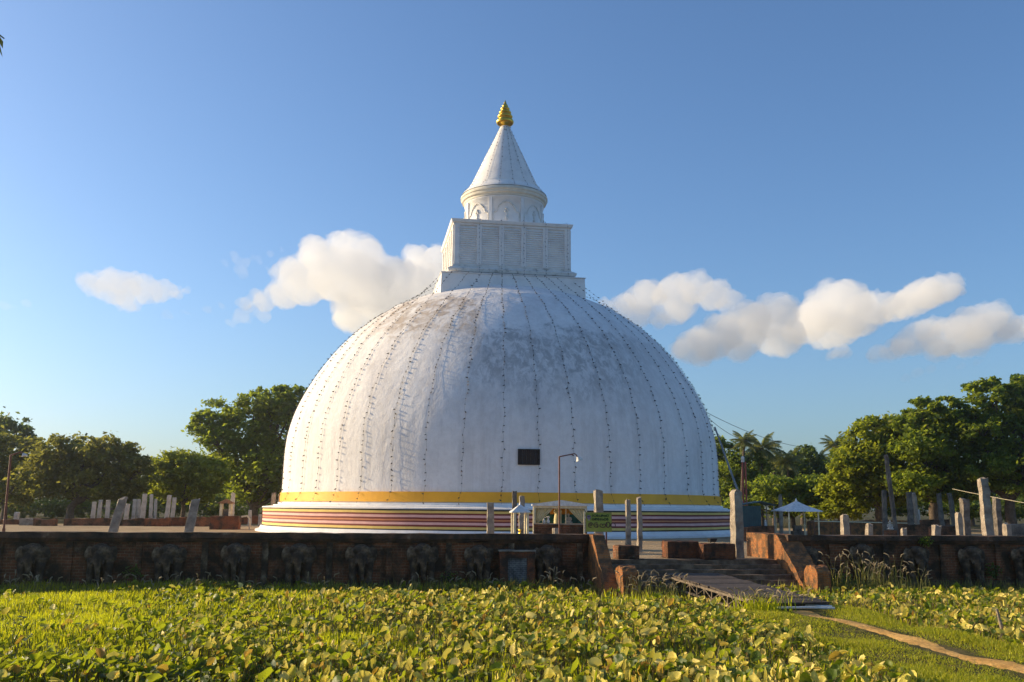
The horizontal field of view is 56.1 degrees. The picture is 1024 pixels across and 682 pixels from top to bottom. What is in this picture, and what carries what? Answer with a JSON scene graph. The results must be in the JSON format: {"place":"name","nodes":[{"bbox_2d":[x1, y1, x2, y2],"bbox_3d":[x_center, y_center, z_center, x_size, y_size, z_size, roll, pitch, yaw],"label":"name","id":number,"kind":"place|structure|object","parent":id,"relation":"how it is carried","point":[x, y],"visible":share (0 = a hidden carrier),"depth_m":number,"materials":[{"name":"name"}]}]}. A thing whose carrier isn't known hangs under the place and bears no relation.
{"place":"outdoors","nodes":[
{"label":"outdoors","id":0,"kind":"place"},
{"bbox_2d":[0,524,981,558],"bbox_3d":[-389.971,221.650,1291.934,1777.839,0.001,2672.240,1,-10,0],"label":"courtyard ground","id":1,"kind":"structure","parent":0,"point":[651,548],"depth_m":70.04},
{"bbox_2d":[2,451,26,531],"bbox_3d":[-26.593,8.286,51.298,0.966,4.805,0.300,1,-10,0],"label":"street lamp","id":2,"kind":"object","parent":1,"relation":"on","point":[7,490],"visible":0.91,"depth_m":51.35,"materials":[{"name":"metal"}]},
{"bbox_2d":[19,518,32,525],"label":"ruined wall","id":3,"kind":"structure","parent":1,"relation":"on","point":[25,521],"depth_m":83.57,"materials":[{"name":"grey stone"}]},
{"bbox_2d":[33,518,57,525],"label":"ruined wall","id":4,"kind":"structure","parent":1,"relation":"on","point":[43,522],"depth_m":82.65,"materials":[{"name":"brick"}]},
{"bbox_2d":[2,431,162,518],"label":"spreading tree","id":5,"kind":"object","parent":1,"relation":"on","point":[70,469],"visible":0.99,"depth_m":97.75,"materials":[{"name":"green plant"}]},
{"bbox_2d":[63,518,145,525],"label":"ruined wall","id":6,"kind":"structure","parent":1,"relation":"on","point":[97,522],"depth_m":84.93,"materials":[{"name":"brick"}]},
{"bbox_2d":[108,497,127,531],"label":"stone pillar","id":7,"kind":"structure","parent":1,"relation":"on","point":[117,516],"depth_m":39.77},
{"bbox_2d":[140,494,147,517],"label":"stone pillar","id":8,"kind":"structure","parent":1,"relation":"on","point":[143,506],"depth_m":91.42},
{"bbox_2d":[144,518,171,525],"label":"ruined wall","id":9,"kind":"structure","parent":1,"relation":"on","point":[157,522],"depth_m":84.65,"materials":[{"name":"brick"}]},
{"bbox_2d":[164,495,171,517],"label":"stone pillar","id":10,"kind":"structure","parent":1,"relation":"on","point":[168,506],"depth_m":91.44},
{"bbox_2d":[165,517,184,525],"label":"ruined wall","id":11,"kind":"structure","parent":1,"relation":"on","point":[177,521],"depth_m":86.63,"materials":[{"name":"brick"}]},
{"bbox_2d":[184,499,199,531],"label":"stone pillar","id":12,"kind":"structure","parent":1,"relation":"on","point":[191,516],"depth_m":39.77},
{"bbox_2d":[185,516,209,525],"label":"ruined wall","id":13,"kind":"structure","parent":1,"relation":"on","point":[202,521],"depth_m":85.71,"materials":[{"name":"brick"}]},
{"bbox_2d":[209,499,240,529],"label":"brick shrine","id":14,"kind":"object","parent":1,"relation":"on","point":[225,519],"visible":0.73,"depth_m":75.94,"materials":[{"name":"brick"}]},
{"bbox_2d":[487,502,494,532],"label":"stone pillar","id":15,"kind":"structure","parent":1,"relation":"on","point":[490,518],"depth_m":45.93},
{"bbox_2d":[255,100,730,538],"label":"stupa","id":16,"kind":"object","parent":1,"relation":"on","point":[492,201],"visible":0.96,"depth_m":66.61,"materials":[{"name":"white"}]},
{"bbox_2d":[280,294,428,502],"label":"light string","id":17,"kind":"object","parent":16,"relation":"hanging from","point":[319,377],"visible":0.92,"depth_m":73.69,"materials":[{"name":"black plastic"}]},
{"bbox_2d":[294,286,437,502],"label":"light string","id":18,"kind":"object","parent":16,"relation":"hanging from","point":[331,373],"visible":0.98,"depth_m":71.48,"materials":[{"name":"black plastic"}]},
{"bbox_2d":[356,273,450,498],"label":"light string","id":19,"kind":"object","parent":16,"relation":"hanging from","point":[377,379],"visible":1,"depth_m":67.22,"materials":[{"name":"black plastic"}]},
{"bbox_2d":[458,273,492,504],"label":"light string","id":20,"kind":"object","parent":16,"relation":"hanging from","point":[467,377],"visible":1,"depth_m":65.03,"materials":[{"name":"black plastic"}]},
{"bbox_2d":[499,274,506,503],"bbox_3d":[-0.651,2.511,69.150,0.434,18.277,12.345,1,-10,-1],"label":"light string","id":21,"kind":"object","parent":16,"relation":"hanging from","point":[503,385],"visible":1,"depth_m":64.01,"materials":[{"name":"black plastic"}]},
{"bbox_2d":[523,274,578,500],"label":"light string","id":22,"kind":"object","parent":16,"relation":"hanging from","point":[568,382],"visible":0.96,"depth_m":65.19,"materials":[{"name":"black plastic"}]},
{"bbox_2d":[544,276,644,505],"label":"light string","id":23,"kind":"object","parent":16,"relation":"hanging from","point":[623,373],"visible":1,"depth_m":67.47,"materials":[{"name":"black plastic"}]},
{"bbox_2d":[557,278,670,505],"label":"light string","id":24,"kind":"object","parent":16,"relation":"hanging from","point":[646,379],"visible":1,"depth_m":68.77,"materials":[{"name":"black plastic"}]},
{"bbox_2d":[512,491,516,533],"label":"stone pillar","id":25,"kind":"structure","parent":1,"relation":"on","point":[514,499],"depth_m":57.06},
{"bbox_2d":[509,503,530,533],"bbox_3d":[0.355,8.384,43.204,0.860,2.226,0.860,2,-10,-9],"label":"lantern shrine","id":26,"kind":"object","parent":1,"relation":"on","point":[519,508],"visible":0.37,"depth_m":43.01,"materials":[{"name":"beige paint"}]},
{"bbox_2d":[518,496,524,533],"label":"stone pillar","id":27,"kind":"structure","parent":1,"relation":"on","point":[521,515],"depth_m":54.95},
{"bbox_2d":[531,500,590,533],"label":"shrine","id":28,"kind":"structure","parent":1,"relation":"on","point":[574,510],"depth_m":45.79,"materials":[{"name":"brick"}]},
{"bbox_2d":[554,508,561,522],"bbox_3d":[2.218,8.340,46.563,0.410,0.998,0.400,1,-10,0],"label":"standing statue","id":29,"kind":"object","parent":28,"relation":"in","point":[556,515],"visible":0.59,"depth_m":46.42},
{"bbox_2d":[559,453,582,533],"bbox_3d":[2.470,6.898,40.419,1.054,4.343,0.300,1,-10,0],"label":"street lamp","id":30,"kind":"object","parent":1,"relation":"on","point":[578,458],"visible":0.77,"depth_m":40.61,"materials":[{"name":"metal"}]},
{"bbox_2d":[593,489,603,534],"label":"stone pillar","id":31,"kind":"structure","parent":1,"relation":"on","point":[598,499],"depth_m":42.74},
{"bbox_2d":[584,512,615,542],"bbox_3d":[3.549,7.975,38.842,1.296,2.102,0.106,1,-10,0],"label":"sign board","id":32,"kind":"object","parent":1,"relation":"on","point":[598,521],"visible":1,"depth_m":38.92,"materials":[{"name":"green paint"}]},
{"bbox_2d":[613,545,638,558],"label":"brick block","id":33,"kind":"structure","parent":1,"relation":"on","point":[625,551],"depth_m":37.34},
{"bbox_2d":[625,499,630,544],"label":"stone pillar","id":34,"kind":"structure","parent":1,"relation":"on","point":[628,522],"depth_m":45.12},
{"bbox_2d":[636,497,642,559],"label":"stone pillar","id":35,"kind":"structure","parent":1,"relation":"on","point":[639,524],"depth_m":43.13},
{"bbox_2d":[661,540,698,558],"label":"brick block","id":36,"kind":"structure","parent":1,"relation":"on","point":[678,549],"depth_m":38.27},
{"bbox_2d":[698,543,735,559],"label":"brick block","id":37,"kind":"structure","parent":1,"relation":"on","point":[708,551],"depth_m":37.77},
{"bbox_2d":[714,427,742,505],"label":"slanting pole","id":38,"kind":"object","parent":1,"relation":"on","point":[731,473],"visible":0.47,"depth_m":68.78,"materials":[{"name":"grey metal"}]},
{"bbox_2d":[729,489,744,557],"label":"stone pillar","id":39,"kind":"structure","parent":1,"relation":"on","point":[736,525],"depth_m":38.94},
{"bbox_2d":[741,456,747,505],"bbox_3d":[15.319,10.349,63.183,0.344,5.511,0.223,1,-10,0],"label":"signal post","id":40,"kind":"object","parent":1,"relation":"on","point":[742,459],"visible":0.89,"depth_m":63.33,"materials":[{"name":"metal"}]},
{"bbox_2d":[742,501,775,532],"bbox_3d":[15.326,11.416,60.843,2.300,2.512,2.050,1,-10,0],"label":"kiosk","id":41,"kind":"object","parent":1,"relation":"on","point":[751,515],"visible":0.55,"depth_m":60.04,"materials":[{"name":"blue metal"}]},
{"bbox_2d":[744,526,774,540],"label":"ruined wall","id":42,"kind":"structure","parent":1,"relation":"on","point":[769,529],"depth_m":59.11,"materials":[{"name":"brick"}]},
{"bbox_2d":[778,494,783,533],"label":"stone pillar","id":43,"kind":"structure","parent":1,"relation":"on","point":[780,516],"depth_m":72.75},
{"bbox_2d":[721,470,851,527],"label":"shrub","id":44,"kind":"object","parent":1,"relation":"on","point":[772,489],"visible":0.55,"depth_m":101.57,"materials":[{"name":"green plant"}]},
{"bbox_2d":[771,499,822,534],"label":"pavilion","id":45,"kind":"structure","parent":1,"relation":"on","point":[796,506],"depth_m":60.37,"materials":[{"name":"beige paint"}]},
{"bbox_2d":[791,525,803,534],"bbox_3d":[18.132,12.115,60.980,0.700,0.770,0.450,2,-10,-9],"label":"stone altar","id":46,"kind":"object","parent":45,"relation":"on","point":[797,530],"visible":0.72,"depth_m":60.81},
{"bbox_2d":[800,474,876,520],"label":"shrub","id":47,"kind":"object","parent":1,"relation":"on","point":[833,502],"visible":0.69,"depth_m":95.69,"materials":[{"name":"green plant"}]},
{"bbox_2d":[807,519,881,534],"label":"ruined wall","id":48,"kind":"structure","parent":1,"relation":"on","point":[856,528],"depth_m":73.09,"materials":[{"name":"orange brick"}]},
{"bbox_2d":[840,514,849,534],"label":"stone pillar","id":49,"kind":"structure","parent":1,"relation":"on","point":[844,525],"depth_m":47.04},
{"bbox_2d":[814,521,914,534],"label":"pipe railing","id":50,"kind":"object","parent":1,"relation":"on","point":[850,524],"visible":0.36,"depth_m":70.18,"materials":[{"name":"metal"}]},
{"bbox_2d":[823,411,920,521],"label":"broadleaf tree","id":51,"kind":"object","parent":1,"relation":"on","point":[854,462],"visible":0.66,"depth_m":93.71,"materials":[{"name":"green plant"}]},
{"bbox_2d":[881,490,887,534],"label":"stone pillar","id":52,"kind":"structure","parent":1,"relation":"on","point":[884,511],"depth_m":60.99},
{"bbox_2d":[884,520,896,535],"bbox_3d":[23.228,11.679,58.907,0.600,1.373,0.560,1,-10,0],"label":"statue","id":53,"kind":"object","parent":1,"relation":"on","point":[890,530],"visible":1,"depth_m":58.77,"materials":[{"name":"stone"}]},
{"bbox_2d":[884,454,898,535],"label":"stone pillar","id":54,"kind":"structure","parent":1,"relation":"on","point":[890,492],"depth_m":59.23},
{"bbox_2d":[906,492,913,524],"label":"stone pillar","id":55,"kind":"structure","parent":1,"relation":"on","point":[910,513],"depth_m":64.93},
{"bbox_2d":[897,524,930,535],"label":"ruined wall","id":56,"kind":"structure","parent":1,"relation":"on","point":[919,529],"depth_m":61.09,"materials":[{"name":"brick"}]},
{"bbox_2d":[912,493,919,524],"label":"stone pillar","id":57,"kind":"structure","parent":1,"relation":"on","point":[915,505],"depth_m":62.05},
{"bbox_2d":[877,395,988,519],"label":"broadleaf tree","id":58,"kind":"object","parent":1,"relation":"on","point":[930,448],"visible":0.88,"depth_m":90.21,"materials":[{"name":"green plant"}]},
{"bbox_2d":[919,519,949,525],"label":"ruined wall","id":59,"kind":"structure","parent":1,"relation":"on","point":[933,521],"depth_m":80.85,"materials":[{"name":"brick"}]},
{"bbox_2d":[931,525,941,534],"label":"stone pillar","id":60,"kind":"structure","parent":1,"relation":"on","point":[936,529],"depth_m":41.11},
{"bbox_2d":[936,493,944,525],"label":"stone pillar","id":61,"kind":"structure","parent":1,"relation":"on","point":[940,510],"depth_m":70.88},
{"bbox_2d":[928,525,955,534],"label":"ruined wall","id":62,"kind":"structure","parent":1,"relation":"on","point":[948,529],"depth_m":57.09,"materials":[{"name":"brick"}]},
{"bbox_2d":[872,494,1023,521],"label":"shrub","id":63,"kind":"object","parent":1,"relation":"on","point":[974,509],"visible":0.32,"depth_m":99.05,"materials":[{"name":"green plant"}]},
{"bbox_2d":[947,493,954,524],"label":"stone pillar","id":64,"kind":"structure","parent":1,"relation":"on","point":[951,506],"depth_m":72.88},
{"bbox_2d":[955,512,963,534],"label":"stone pillar","id":65,"kind":"structure","parent":1,"relation":"on","point":[959,523],"depth_m":44.15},
{"bbox_2d":[959,498,970,534],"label":"stone pillar","id":66,"kind":"structure","parent":1,"relation":"on","point":[964,503],"depth_m":51.03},
{"bbox_2d":[946,373,1023,523],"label":"broadleaf tree","id":67,"kind":"object","parent":1,"relation":"on","point":[1000,456],"visible":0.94,"depth_m":89.06,"materials":[{"name":"green plant"}]},
{"bbox_2d":[977,477,994,535],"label":"stone pillar","id":68,"kind":"structure","parent":1,"relation":"on","point":[986,517],"depth_m":40.80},
{"bbox_2d":[992,496,1002,535],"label":"stone pillar","id":69,"kind":"structure","parent":1,"relation":"on","point":[996,512],"depth_m":53.06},
{"bbox_2d":[1002,522,1011,535],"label":"stone pillar","id":70,"kind":"structure","parent":1,"relation":"on","point":[1006,529],"depth_m":43.12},
{"bbox_2d":[1011,523,1023,535],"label":"ruined wall","id":71,"kind":"structure","parent":1,"relation":"on","point":[1017,529],"depth_m":55.11,"materials":[{"name":"stone"}]},
{"bbox_2d":[0,504,1023,528],"bbox_3d":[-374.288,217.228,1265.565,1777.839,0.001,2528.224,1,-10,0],"label":"grass ground","id":72,"kind":"structure","parent":0,"point":[870,514],"depth_m":174.64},
{"bbox_2d":[0,406,36,457],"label":"broadleaf tree","id":73,"kind":"object","parent":72,"relation":"on","point":[10,424],"visible":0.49,"depth_m":127.08,"materials":[{"name":"green plant"}]},
{"bbox_2d":[0,425,49,519],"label":"broadleaf tree","id":74,"kind":"object","parent":72,"relation":"on","point":[5,444],"visible":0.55,"depth_m":104.27,"materials":[{"name":"green plant"}]},
{"bbox_2d":[0,492,269,517],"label":"shrub","id":75,"kind":"object","parent":72,"relation":"on","point":[52,509],"visible":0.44,"depth_m":120.43,"materials":[{"name":"green plant"}]},
{"bbox_2d":[143,446,234,516],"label":"broadleaf tree","id":76,"kind":"object","parent":72,"relation":"on","point":[182,472],"visible":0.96,"depth_m":105.34,"materials":[{"name":"green plant"}]},
{"bbox_2d":[181,382,307,515],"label":"broadleaf tree","id":77,"kind":"object","parent":72,"relation":"on","point":[256,479],"visible":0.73,"depth_m":112.07,"materials":[{"name":"green plant"}]},
{"bbox_2d":[730,430,760,496],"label":"coconut palm","id":78,"kind":"object","parent":72,"relation":"on","point":[743,443],"visible":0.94,"depth_m":111.28,"materials":[{"name":"green plant"}]},
{"bbox_2d":[715,435,777,505],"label":"broadleaf tree","id":79,"kind":"object","parent":72,"relation":"on","point":[726,483],"visible":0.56,"depth_m":113.66,"materials":[{"name":"green plant"}]},
{"bbox_2d":[740,432,786,525],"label":"coconut palm","id":80,"kind":"object","parent":72,"relation":"on","point":[767,444],"visible":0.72,"depth_m":114.77,"materials":[{"name":"green plant"}]},
{"bbox_2d":[768,447,805,526],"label":"coconut palm","id":81,"kind":"object","parent":72,"relation":"on","point":[786,461],"visible":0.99,"depth_m":110.90,"materials":[{"name":"green plant"}]},
{"bbox_2d":[763,444,828,524],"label":"broadleaf tree","id":82,"kind":"object","parent":72,"relation":"on","point":[816,459],"visible":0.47,"depth_m":125.63,"materials":[{"name":"green plant"}]},
{"bbox_2d":[820,433,842,452],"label":"coconut palm","id":83,"kind":"object","parent":72,"relation":"on","point":[829,442],"visible":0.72,"depth_m":115.53,"materials":[{"name":"green plant"}]},
{"bbox_2d":[0,0,1023,510],"label":"sky","id":84,"kind":"structure","parent":0,"point":[815,208],"materials":[{"name":"blue"}]},
{"bbox_2d":[160,511,1023,681],"bbox_3d":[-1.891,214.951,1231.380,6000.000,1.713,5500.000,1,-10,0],"label":"ground","id":85,"kind":"structure","parent":0,"point":[959,650],"depth_m":20.77,"materials":[{"name":"plant"}]},
{"bbox_2d":[0,531,588,589],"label":"precinct wall","id":86,"kind":"structure","parent":85,"relation":"on","point":[89,556],"depth_m":34.70,"materials":[{"name":"brick"}]},
{"bbox_2d":[121,563,143,579],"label":"wall plant","id":87,"kind":"object","parent":86,"relation":"attached to","point":[135,568],"depth_m":33.39,"materials":[{"name":"green plant"}]},
{"bbox_2d":[0,578,1023,681],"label":"lotus","id":88,"kind":"object","parent":85,"relation":"on","point":[580,640],"depth_m":20.41,"materials":[{"name":"plant"}]},
{"bbox_2d":[800,672,811,681],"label":"lotus leaf","id":89,"kind":"object","parent":88,"relation":"attached to","point":[805,677],"visible":1,"depth_m":14.50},
{"bbox_2d":[0,578,1023,681],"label":"pond grass","id":90,"kind":"structure","parent":85,"relation":"on","point":[70,599],"depth_m":24.67,"materials":[{"name":"plant"}]},
{"bbox_2d":[0,575,1023,595],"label":"wall foot weeds","id":91,"kind":"object","parent":85,"relation":"on","point":[967,585],"depth_m":33.82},
{"bbox_2d":[0,579,1023,681],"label":"dry stalks","id":92,"kind":"object","parent":85,"relation":"on","point":[651,644],"visible":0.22,"depth_m":21.47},
{"bbox_2d":[498,550,535,588],"bbox_3d":[0.182,8.654,35.743,1.392,1.725,0.385,2,-10,-9],"label":"bricked niche","id":93,"kind":"object","parent":85,"relation":"on","point":[516,564],"visible":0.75,"depth_m":35.67,"materials":[{"name":"brick"}]},
{"bbox_2d":[538,566,571,588],"bbox_3d":[1.494,8.578,34.258,1.299,1.013,1.301,-1,-10,11],"label":"grass tuft","id":94,"kind":"object","parent":85,"relation":"on","point":[549,576],"visible":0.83,"depth_m":34.32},
{"bbox_2d":[588,534,617,595],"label":"stair wall","id":95,"kind":"structure","parent":85,"relation":"on","point":[600,567],"depth_m":35.20,"materials":[{"name":"orange brick"}]},
{"bbox_2d":[615,565,637,597],"bbox_3d":[4.046,8.648,33.910,0.573,1.402,1.074,2,-10,-9],"label":"guardstone","id":96,"kind":"object","parent":85,"relation":"on","point":[626,572],"visible":0.52,"depth_m":33.51,"materials":[{"name":"brown stone"}]},
{"bbox_2d":[613,569,673,600],"bbox_3d":[4.476,8.294,32.586,1.899,1.067,1.672,3,-10,-14],"label":"grass tuft","id":97,"kind":"object","parent":85,"relation":"on","point":[639,585],"visible":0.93,"depth_m":32.59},
{"bbox_2d":[643,572,688,598],"bbox_3d":[5.345,8.250,32.293,1.436,0.949,1.266,-8,-13,40],"label":"grass tuft","id":98,"kind":"object","parent":85,"relation":"on","point":[672,586],"visible":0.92,"depth_m":32.19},
{"bbox_2d":[666,671,680,681],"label":"lotus leaf","id":99,"kind":"object","parent":85,"relation":"on","point":[674,676],"visible":1,"depth_m":14.68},
{"bbox_2d":[611,559,801,594],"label":"stone stairs","id":100,"kind":"structure","parent":85,"relation":"on","point":[769,571],"depth_m":36.84,"materials":[{"name":"stone"}]},
{"bbox_2d":[664,573,829,607],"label":"wooden ramp","id":101,"kind":"structure","parent":85,"relation":"on","point":[718,583],"depth_m":31.64,"materials":[{"name":"grey wood"}]},
{"bbox_2d":[728,586,799,612],"bbox_3d":[6.962,7.253,26.898,2.074,0.705,2.046,1,-10,0],"label":"grass tuft","id":102,"kind":"object","parent":85,"relation":"on","point":[756,604],"visible":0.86,"depth_m":26.88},
{"bbox_2d":[746,532,814,589],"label":"stair wall","id":103,"kind":"structure","parent":85,"relation":"on","point":[793,559],"depth_m":37.75,"materials":[{"name":"orange brick"}]},
{"bbox_2d":[761,587,824,605],"bbox_3d":[8.063,7.586,28.331,2.212,0.581,1.496,-2,-10,16],"label":"grass tuft","id":104,"kind":"object","parent":85,"relation":"on","point":[796,595],"visible":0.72,"depth_m":28.05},
{"bbox_2d":[804,565,831,593],"bbox_3d":[11.244,8.943,35.284,0.572,1.410,1.074,2,-10,-9],"label":"guardstone","id":105,"kind":"object","parent":85,"relation":"on","point":[816,576],"visible":0.58,"depth_m":34.94,"materials":[{"name":"brown stone"}]},
{"bbox_2d":[823,668,836,679],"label":"lotus leaf","id":106,"kind":"object","parent":85,"relation":"on","point":[829,673],"visible":0.88,"depth_m":15.11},
{"bbox_2d":[818,551,850,591],"bbox_3d":[12.159,8.698,35.905,1.129,1.576,1.371,1,-10,0],"label":"grass tuft","id":107,"kind":"object","parent":85,"relation":"on","point":[840,574],"visible":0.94,"depth_m":35.72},
{"bbox_2d":[720,604,1023,681],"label":"bank grass","id":108,"kind":"structure","parent":85,"relation":"on","point":[926,673],"depth_m":20.33,"materials":[{"name":"plant"}]},
{"bbox_2d":[779,606,834,608],"bbox_3d":[8.320,7.571,27.246,1.690,0.085,0.070,1,-10,-2],"label":"metal pipe","id":109,"kind":"object","parent":108,"relation":"on","point":[803,607],"visible":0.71,"depth_m":27.23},
{"bbox_2d":[842,549,906,591],"bbox_3d":[13.293,8.486,35.269,2.228,1.590,2.905,-3,-10,17],"label":"grass tuft","id":110,"kind":"object","parent":85,"relation":"on","point":[872,577],"visible":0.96,"depth_m":35.25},
{"bbox_2d":[784,535,1023,587],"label":"precinct wall","id":111,"kind":"structure","parent":85,"relation":"on","point":[951,558],"depth_m":38.60,"materials":[{"name":"brick"}]},
{"bbox_2d":[984,562,1002,578],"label":"wall plant","id":112,"kind":"object","parent":111,"relation":"attached to","point":[994,569],"depth_m":38.78,"materials":[{"name":"green plant"}]},
{"bbox_2d":[892,561,932,588],"bbox_3d":[15.163,8.916,36.181,1.438,1.238,1.497,1,-10,0],"label":"grass tuft","id":113,"kind":"object","parent":85,"relation":"on","point":[925,577],"visible":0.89,"depth_m":36.12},
{"bbox_2d":[793,610,1023,672],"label":"path","id":114,"kind":"structure","parent":0,"point":[1000,664],"depth_m":20.56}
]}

